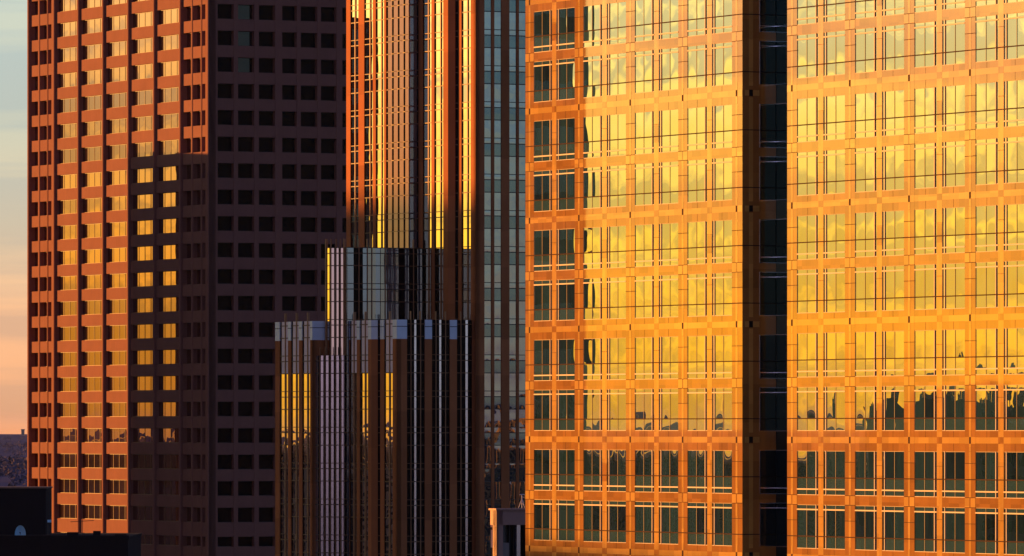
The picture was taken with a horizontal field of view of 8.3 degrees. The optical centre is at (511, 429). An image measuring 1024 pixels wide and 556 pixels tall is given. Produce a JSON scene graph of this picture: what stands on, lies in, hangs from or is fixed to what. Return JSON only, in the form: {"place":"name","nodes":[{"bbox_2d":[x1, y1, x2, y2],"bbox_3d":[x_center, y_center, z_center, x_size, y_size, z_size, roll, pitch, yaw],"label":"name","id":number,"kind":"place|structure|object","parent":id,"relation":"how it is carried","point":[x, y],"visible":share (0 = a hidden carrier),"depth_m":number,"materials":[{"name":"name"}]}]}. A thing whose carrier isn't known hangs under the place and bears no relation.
{"place":"outdoors","nodes":[
{"label":"outdoors","id":0,"kind":"place"},
{"bbox_2d":[0,434,26,485],"bbox_3d":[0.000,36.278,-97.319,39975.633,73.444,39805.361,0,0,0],"label":"hills","id":1,"kind":"structure","parent":0,"point":[4,480],"depth_m":5357.29,"materials":[{"name":"purple"}]},
{"bbox_2d":[0,436,26,485],"bbox_3d":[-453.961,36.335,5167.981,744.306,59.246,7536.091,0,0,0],"label":"woodland","id":2,"kind":"object","parent":1,"relation":"on","point":[14,466],"visible":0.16,"depth_m":2497.57,"materials":[{"name":"grey plant"}]},
{"bbox_2d":[0,0,26,433],"label":"sky","id":3,"kind":"structure","parent":0,"point":[13,13],"materials":[{"name":"orange"}]},
{"bbox_2d":[27,0,345,555],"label":"office tower","id":4,"kind":"structure","parent":0,"point":[186,188],"depth_m":1051.67,"materials":[{"name":"stone"}]},
{"bbox_2d":[158,454,178,468],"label":"window","id":5,"kind":"structure","parent":4,"relation":"in","point":[166,461],"depth_m":1053.55,"materials":[{"name":"black glass"}]},
{"bbox_2d":[158,218,178,233],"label":"window","id":6,"kind":"structure","parent":4,"relation":"in","point":[165,225],"depth_m":1053.29,"materials":[{"name":"orange glass"}]},
{"bbox_2d":[158,402,178,416],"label":"window","id":7,"kind":"structure","parent":4,"relation":"in","point":[166,409],"depth_m":1053.55,"materials":[{"name":"orange glass"}]},
{"bbox_2d":[158,428,178,442],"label":"window","id":8,"kind":"structure","parent":4,"relation":"in","point":[166,435],"depth_m":1053.55,"materials":[{"name":"orange glass"}]},
{"bbox_2d":[159,244,178,259],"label":"window","id":9,"kind":"structure","parent":4,"relation":"in","point":[165,251],"depth_m":1053.55,"materials":[{"name":"orange glass"}]},
{"bbox_2d":[159,297,178,311],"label":"window","id":10,"kind":"structure","parent":4,"relation":"in","point":[166,304],"depth_m":1053.42,"materials":[{"name":"orange glass"}]},
{"bbox_2d":[159,323,178,337],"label":"window","id":11,"kind":"structure","parent":4,"relation":"in","point":[168,330],"depth_m":1053.29,"materials":[{"name":"orange glass"}]},
{"bbox_2d":[35,0,345,546],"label":"windows","id":12,"kind":"structure","parent":4,"relation":"in","point":[66,384],"depth_m":1044.59,"materials":[{"name":"black glass"}]},
{"bbox_2d":[275,0,524,555],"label":"stepped tower","id":13,"kind":"structure","parent":0,"point":[400,400],"depth_m":781.31,"materials":[{"name":"glass"}]},
{"bbox_2d":[489,508,524,555],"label":"pink block","id":14,"kind":"structure","parent":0,"point":[508,524],"depth_m":600.82,"materials":[{"name":"concrete"}]},
{"bbox_2d":[525,0,1023,555],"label":"granite tower","id":15,"kind":"structure","parent":0,"point":[773,276],"depth_m":487.03,"materials":[{"name":"stone"}]},
{"bbox_2d":[534,0,677,544],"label":"windows","id":16,"kind":"structure","parent":15,"relation":"in","point":[644,9],"depth_m":504.64,"materials":[{"name":"glass"}]},
{"bbox_2d":[687,0,706,36],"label":"window","id":17,"kind":"structure","parent":15,"relation":"in","point":[696,8],"depth_m":492.71,"materials":[{"name":"glass"}]},
{"bbox_2d":[687,44,706,88],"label":"window","id":18,"kind":"structure","parent":15,"relation":"in","point":[697,54],"depth_m":492.71,"materials":[{"name":"glass"}]},
{"bbox_2d":[687,106,706,150],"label":"window","id":19,"kind":"structure","parent":15,"relation":"in","point":[697,116],"depth_m":492.71,"materials":[{"name":"glass"}]},
{"bbox_2d":[687,159,706,202],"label":"window","id":20,"kind":"structure","parent":15,"relation":"in","point":[697,169],"depth_m":492.71,"materials":[{"name":"glass"}]},
{"bbox_2d":[687,221,706,264],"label":"window","id":21,"kind":"structure","parent":15,"relation":"in","point":[697,231],"depth_m":492.71,"materials":[{"name":"glass"}]},
{"bbox_2d":[687,273,706,316],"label":"window","id":22,"kind":"structure","parent":15,"relation":"in","point":[697,283],"depth_m":492.71,"materials":[{"name":"glass"}]},
{"bbox_2d":[687,336,706,378],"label":"window","id":23,"kind":"structure","parent":15,"relation":"in","point":[697,345],"depth_m":492.71,"materials":[{"name":"glass"}]},
{"bbox_2d":[687,388,706,430],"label":"window","id":24,"kind":"structure","parent":15,"relation":"in","point":[697,397],"depth_m":492.71,"materials":[{"name":"glass"}]},
{"bbox_2d":[687,450,706,492],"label":"window","id":25,"kind":"structure","parent":15,"relation":"in","point":[697,459],"depth_m":492.71,"materials":[{"name":"glass"}]},
{"bbox_2d":[687,502,706,544],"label":"window","id":26,"kind":"structure","parent":15,"relation":"in","point":[697,511],"depth_m":492.71,"materials":[{"name":"glass"}]},
{"bbox_2d":[712,0,731,33],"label":"window","id":27,"kind":"structure","parent":15,"relation":"in","point":[720,7],"depth_m":489.47,"materials":[{"name":"glass"}]},
{"bbox_2d":[712,42,731,85],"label":"window","id":28,"kind":"structure","parent":15,"relation":"in","point":[722,52],"depth_m":489.47,"materials":[{"name":"glass"}]},
{"bbox_2d":[712,104,731,148],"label":"window","id":29,"kind":"structure","parent":15,"relation":"in","point":[722,114],"depth_m":489.47,"materials":[{"name":"glass"}]},
{"bbox_2d":[712,157,731,200],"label":"window","id":30,"kind":"structure","parent":15,"relation":"in","point":[722,167],"depth_m":489.47,"materials":[{"name":"glass"}]},
{"bbox_2d":[712,220,731,263],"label":"window","id":31,"kind":"structure","parent":15,"relation":"in","point":[722,229],"depth_m":489.47,"materials":[{"name":"glass"}]},
{"bbox_2d":[712,272,731,315],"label":"window","id":32,"kind":"structure","parent":15,"relation":"in","point":[722,282],"depth_m":489.47,"materials":[{"name":"glass"}]},
{"bbox_2d":[712,335,731,378],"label":"window","id":33,"kind":"structure","parent":15,"relation":"in","point":[722,344],"depth_m":489.47,"materials":[{"name":"glass"}]},
{"bbox_2d":[712,388,731,430],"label":"window","id":34,"kind":"structure","parent":15,"relation":"in","point":[722,397],"depth_m":489.47,"materials":[{"name":"glass"}]},
{"bbox_2d":[712,450,731,493],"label":"window","id":35,"kind":"structure","parent":15,"relation":"in","point":[722,459],"depth_m":489.47,"materials":[{"name":"glass"}]},
{"bbox_2d":[712,503,731,545],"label":"window","id":36,"kind":"structure","parent":15,"relation":"in","point":[722,512],"depth_m":489.47,"materials":[{"name":"glass"}]},
{"bbox_2d":[760,0,786,555],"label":"notch window","id":37,"kind":"structure","parent":15,"relation":"in","point":[773,54],"depth_m":487.68,"materials":[{"name":"glass"}]},
{"bbox_2d":[797,0,817,24],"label":"window","id":38,"kind":"structure","parent":15,"relation":"in","point":[809,15],"depth_m":478.71,"materials":[{"name":"glass"}]},
{"bbox_2d":[797,33,817,78],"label":"window","id":39,"kind":"structure","parent":15,"relation":"in","point":[807,43],"depth_m":478.60,"materials":[{"name":"glass"}]},
{"bbox_2d":[797,97,817,142],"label":"window","id":40,"kind":"structure","parent":15,"relation":"in","point":[807,107],"depth_m":478.60,"materials":[{"name":"glass"}]},
{"bbox_2d":[797,151,817,195],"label":"window","id":41,"kind":"structure","parent":15,"relation":"in","point":[807,161],"depth_m":478.71,"materials":[{"name":"glass"}]},
{"bbox_2d":[797,215,817,259],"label":"window","id":42,"kind":"structure","parent":15,"relation":"in","point":[807,224],"depth_m":478.60,"materials":[{"name":"glass"}]},
{"bbox_2d":[797,269,817,312],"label":"window","id":43,"kind":"structure","parent":15,"relation":"in","point":[807,278],"depth_m":478.60,"materials":[{"name":"glass"}]},
{"bbox_2d":[797,333,817,376],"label":"window","id":44,"kind":"structure","parent":15,"relation":"in","point":[807,342],"depth_m":478.60,"materials":[{"name":"glass"}]},
{"bbox_2d":[797,387,817,430],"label":"window","id":45,"kind":"structure","parent":15,"relation":"in","point":[807,396],"depth_m":478.60,"materials":[{"name":"glass"}]},
{"bbox_2d":[797,451,817,494],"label":"window","id":46,"kind":"structure","parent":15,"relation":"in","point":[807,460],"depth_m":478.60,"materials":[{"name":"glass"}]},
{"bbox_2d":[797,504,817,548],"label":"window","id":47,"kind":"structure","parent":15,"relation":"in","point":[807,514],"depth_m":478.60,"materials":[{"name":"glass"}]},
{"bbox_2d":[823,0,844,22],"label":"window","id":48,"kind":"structure","parent":15,"relation":"in","point":[836,12],"depth_m":475.34,"materials":[{"name":"glass"}]},
{"bbox_2d":[823,30,844,75],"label":"window","id":49,"kind":"structure","parent":15,"relation":"in","point":[834,41],"depth_m":475.34,"materials":[{"name":"glass"}]},
{"bbox_2d":[823,95,844,140],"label":"window","id":50,"kind":"structure","parent":15,"relation":"in","point":[834,106],"depth_m":475.34,"materials":[{"name":"glass"}]},
{"bbox_2d":[823,149,844,194],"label":"window","id":51,"kind":"structure","parent":15,"relation":"in","point":[834,160],"depth_m":475.34,"materials":[{"name":"glass"}]},
{"bbox_2d":[823,213,844,258],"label":"window","id":52,"kind":"structure","parent":15,"relation":"in","point":[834,224],"depth_m":475.34,"materials":[{"name":"glass"}]},
{"bbox_2d":[823,268,844,312],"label":"window","id":53,"kind":"structure","parent":15,"relation":"in","point":[834,278],"depth_m":475.34,"materials":[{"name":"glass"}]},
{"bbox_2d":[823,332,844,376],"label":"window","id":54,"kind":"structure","parent":15,"relation":"in","point":[834,342],"depth_m":475.34,"materials":[{"name":"glass"}]},
{"bbox_2d":[823,386,844,430],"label":"window","id":55,"kind":"structure","parent":15,"relation":"in","point":[834,397],"depth_m":475.34,"materials":[{"name":"glass"}]},
{"bbox_2d":[823,451,844,495],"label":"window","id":56,"kind":"structure","parent":15,"relation":"in","point":[834,461],"depth_m":475.34,"materials":[{"name":"glass"}]},
{"bbox_2d":[823,505,844,549],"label":"window","id":57,"kind":"structure","parent":15,"relation":"in","point":[834,515],"depth_m":475.34,"materials":[{"name":"glass"}]},
{"bbox_2d":[855,0,876,18],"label":"window","id":58,"kind":"structure","parent":15,"relation":"in","point":[865,9],"depth_m":471.52,"materials":[{"name":"glass"}]},
{"bbox_2d":[855,27,876,72],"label":"window","id":59,"kind":"structure","parent":15,"relation":"in","point":[866,38],"depth_m":471.52,"materials":[{"name":"glass"}]},
{"bbox_2d":[855,92,876,137],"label":"window","id":60,"kind":"structure","parent":15,"relation":"in","point":[866,103],"depth_m":471.52,"materials":[{"name":"glass"}]},
{"bbox_2d":[855,147,876,192],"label":"window","id":61,"kind":"structure","parent":15,"relation":"in","point":[866,157],"depth_m":471.52,"materials":[{"name":"glass"}]},
{"bbox_2d":[855,212,876,257],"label":"window","id":62,"kind":"structure","parent":15,"relation":"in","point":[866,222],"depth_m":471.52,"materials":[{"name":"glass"}]},
{"bbox_2d":[855,266,876,311],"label":"window","id":63,"kind":"structure","parent":15,"relation":"in","point":[866,277],"depth_m":471.52,"materials":[{"name":"glass"}]},
{"bbox_2d":[855,331,876,376],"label":"window","id":64,"kind":"structure","parent":15,"relation":"in","point":[866,342],"depth_m":471.52,"materials":[{"name":"glass"}]},
{"bbox_2d":[855,386,876,430],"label":"window","id":65,"kind":"structure","parent":15,"relation":"in","point":[866,396],"depth_m":471.52,"materials":[{"name":"glass"}]},
{"bbox_2d":[855,451,876,495],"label":"window","id":66,"kind":"structure","parent":15,"relation":"in","point":[866,461],"depth_m":471.52,"materials":[{"name":"glass"}]},
{"bbox_2d":[855,505,876,550],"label":"window","id":67,"kind":"structure","parent":15,"relation":"in","point":[866,516],"depth_m":471.52,"materials":[{"name":"glass"}]},
{"bbox_2d":[882,0,903,15],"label":"window","id":68,"kind":"structure","parent":15,"relation":"in","point":[890,7],"depth_m":468.31,"materials":[{"name":"glass"}]},
{"bbox_2d":[882,24,903,70],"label":"window","id":69,"kind":"structure","parent":15,"relation":"in","point":[893,35],"depth_m":468.31,"materials":[{"name":"glass"}]},
{"bbox_2d":[882,90,903,135],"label":"window","id":70,"kind":"structure","parent":15,"relation":"in","point":[893,101],"depth_m":468.31,"materials":[{"name":"glass"}]},
{"bbox_2d":[882,145,903,190],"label":"window","id":71,"kind":"structure","parent":15,"relation":"in","point":[893,156],"depth_m":468.31,"materials":[{"name":"glass"}]},
{"bbox_2d":[882,210,903,255],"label":"window","id":72,"kind":"structure","parent":15,"relation":"in","point":[893,221],"depth_m":468.31,"materials":[{"name":"glass"}]},
{"bbox_2d":[882,265,903,310],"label":"window","id":73,"kind":"structure","parent":15,"relation":"in","point":[893,276],"depth_m":468.31,"materials":[{"name":"glass"}]},
{"bbox_2d":[882,331,903,375],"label":"window","id":74,"kind":"structure","parent":15,"relation":"in","point":[893,341],"depth_m":468.31,"materials":[{"name":"glass"}]},
{"bbox_2d":[882,386,903,430],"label":"window","id":75,"kind":"structure","parent":15,"relation":"in","point":[893,396],"depth_m":468.31,"materials":[{"name":"glass"}]},
{"bbox_2d":[882,451,903,496],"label":"window","id":76,"kind":"structure","parent":15,"relation":"in","point":[893,461],"depth_m":468.31,"materials":[{"name":"glass"}]},
{"bbox_2d":[882,506,903,550],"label":"window","id":77,"kind":"structure","parent":15,"relation":"in","point":[893,516],"depth_m":468.31,"materials":[{"name":"glass"}]},
{"bbox_2d":[914,21,936,67],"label":"window","id":78,"kind":"structure","parent":15,"relation":"in","point":[925,32],"depth_m":464.44,"materials":[{"name":"glass"}]},
{"bbox_2d":[914,87,936,133],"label":"window","id":79,"kind":"structure","parent":15,"relation":"in","point":[925,98],"depth_m":464.44,"materials":[{"name":"glass"}]},
{"bbox_2d":[914,142,936,188],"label":"window","id":80,"kind":"structure","parent":15,"relation":"in","point":[925,153],"depth_m":464.49,"materials":[{"name":"glass"}]},
{"bbox_2d":[914,208,936,254],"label":"window","id":81,"kind":"structure","parent":15,"relation":"in","point":[925,219],"depth_m":464.55,"materials":[{"name":"glass"}]},
{"bbox_2d":[914,264,936,309],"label":"window","id":82,"kind":"structure","parent":15,"relation":"in","point":[925,274],"depth_m":464.44,"materials":[{"name":"glass"}]},
{"bbox_2d":[914,330,936,375],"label":"window","id":83,"kind":"structure","parent":15,"relation":"in","point":[925,340],"depth_m":464.44,"materials":[{"name":"glass"}]},
{"bbox_2d":[914,385,936,430],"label":"window","id":84,"kind":"structure","parent":15,"relation":"in","point":[925,396],"depth_m":464.44,"materials":[{"name":"glass"}]},
{"bbox_2d":[914,451,936,496],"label":"window","id":85,"kind":"structure","parent":15,"relation":"in","point":[925,461],"depth_m":464.44,"materials":[{"name":"glass"}]},
{"bbox_2d":[914,507,936,551],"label":"window","id":86,"kind":"structure","parent":15,"relation":"in","point":[925,517],"depth_m":464.44,"materials":[{"name":"glass"}]},
{"bbox_2d":[942,18,964,65],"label":"window","id":87,"kind":"structure","parent":15,"relation":"in","point":[953,29],"depth_m":461.27,"materials":[{"name":"glass"}]},
{"bbox_2d":[942,84,964,131],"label":"window","id":88,"kind":"structure","parent":15,"relation":"in","point":[953,95],"depth_m":461.27,"materials":[{"name":"glass"}]},
{"bbox_2d":[942,140,964,186],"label":"window","id":89,"kind":"structure","parent":15,"relation":"in","point":[953,151],"depth_m":461.27,"materials":[{"name":"glass"}]},
{"bbox_2d":[942,207,964,253],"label":"window","id":90,"kind":"structure","parent":15,"relation":"in","point":[953,217],"depth_m":461.27,"materials":[{"name":"glass"}]},
{"bbox_2d":[942,263,964,308],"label":"window","id":91,"kind":"structure","parent":15,"relation":"in","point":[953,273],"depth_m":461.27,"materials":[{"name":"glass"}]},
{"bbox_2d":[942,329,964,374],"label":"window","id":92,"kind":"structure","parent":15,"relation":"in","point":[953,339],"depth_m":461.27,"materials":[{"name":"glass"}]},
{"bbox_2d":[942,385,964,430],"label":"window","id":93,"kind":"structure","parent":15,"relation":"in","point":[953,395],"depth_m":461.27,"materials":[{"name":"glass"}]},
{"bbox_2d":[942,451,964,497],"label":"window","id":94,"kind":"structure","parent":15,"relation":"in","point":[953,462],"depth_m":461.39,"materials":[{"name":"glass"}]},
{"bbox_2d":[942,507,964,552],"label":"window","id":95,"kind":"structure","parent":15,"relation":"in","point":[953,517],"depth_m":461.27,"materials":[{"name":"glass"}]},
{"bbox_2d":[975,15,997,62],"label":"window","id":96,"kind":"structure","parent":15,"relation":"in","point":[986,26],"depth_m":457.46,"materials":[{"name":"glass"}]},
{"bbox_2d":[975,81,997,128],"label":"window","id":97,"kind":"structure","parent":15,"relation":"in","point":[987,92],"depth_m":457.46,"materials":[{"name":"glass"}]},
{"bbox_2d":[975,138,997,184],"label":"window","id":98,"kind":"structure","parent":15,"relation":"in","point":[986,149],"depth_m":457.46,"materials":[{"name":"glass"}]},
{"bbox_2d":[975,205,997,251],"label":"window","id":99,"kind":"structure","parent":15,"relation":"in","point":[986,216],"depth_m":457.46,"materials":[{"name":"glass"}]},
{"bbox_2d":[975,261,997,307],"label":"window","id":100,"kind":"structure","parent":15,"relation":"in","point":[986,272],"depth_m":457.46,"materials":[{"name":"glass"}]},
{"bbox_2d":[975,328,997,374],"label":"window","id":101,"kind":"structure","parent":15,"relation":"in","point":[986,339],"depth_m":457.46,"materials":[{"name":"glass"}]},
{"bbox_2d":[975,385,997,430],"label":"window","id":102,"kind":"structure","parent":15,"relation":"in","point":[986,395],"depth_m":457.46,"materials":[{"name":"glass"}]},
{"bbox_2d":[975,452,997,497],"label":"window","id":103,"kind":"structure","parent":15,"relation":"in","point":[986,462],"depth_m":457.52,"materials":[{"name":"glass"}]},
{"bbox_2d":[975,508,997,553],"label":"window","id":104,"kind":"structure","parent":15,"relation":"in","point":[986,518],"depth_m":457.46,"materials":[{"name":"glass"}]},
{"bbox_2d":[1003,12,1023,59],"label":"window","id":105,"kind":"structure","parent":15,"relation":"in","point":[1013,22],"depth_m":454.46,"materials":[{"name":"glass"}]},
{"bbox_2d":[1003,79,1023,126],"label":"window","id":106,"kind":"structure","parent":15,"relation":"in","point":[1013,89],"depth_m":454.46,"materials":[{"name":"glass"}]},
{"bbox_2d":[1003,136,1023,183],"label":"window","id":107,"kind":"structure","parent":15,"relation":"in","point":[1013,146],"depth_m":454.46,"materials":[{"name":"glass"}]},
{"bbox_2d":[1003,203,1023,250],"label":"window","id":108,"kind":"structure","parent":15,"relation":"in","point":[1013,213],"depth_m":454.57,"materials":[{"name":"glass"}]},
{"bbox_2d":[1003,260,1023,306],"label":"window","id":109,"kind":"structure","parent":15,"relation":"in","point":[1013,270],"depth_m":454.46,"materials":[{"name":"glass"}]},
{"bbox_2d":[1003,328,1023,374],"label":"window","id":110,"kind":"structure","parent":15,"relation":"in","point":[1013,337],"depth_m":454.57,"materials":[{"name":"glass"}]},
{"bbox_2d":[1003,384,1023,430],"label":"window","id":111,"kind":"structure","parent":15,"relation":"in","point":[1013,394],"depth_m":454.46,"materials":[{"name":"glass"}]},
{"bbox_2d":[1003,452,1023,498],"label":"window","id":112,"kind":"structure","parent":15,"relation":"in","point":[1013,461],"depth_m":454.46,"materials":[{"name":"glass"}]},
{"bbox_2d":[1003,508,1023,554],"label":"window","id":113,"kind":"structure","parent":15,"relation":"in","point":[1013,518],"depth_m":454.57,"materials":[{"name":"glass"}]},
{"label":"ground","id":114,"kind":"structure","parent":0,"visible":0},
{"bbox_2d":[0,531,141,555],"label":"flat roof building","id":115,"kind":"structure","parent":114,"relation":"on","point":[96,543],"depth_m":690.00,"materials":[{"name":"black concrete"}]},
{"bbox_2d":[0,486,52,534],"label":"dark rooftop block","id":116,"kind":"structure","parent":115,"relation":"on","point":[28,509],"depth_m":702.00,"materials":[{"name":"black concrete"}]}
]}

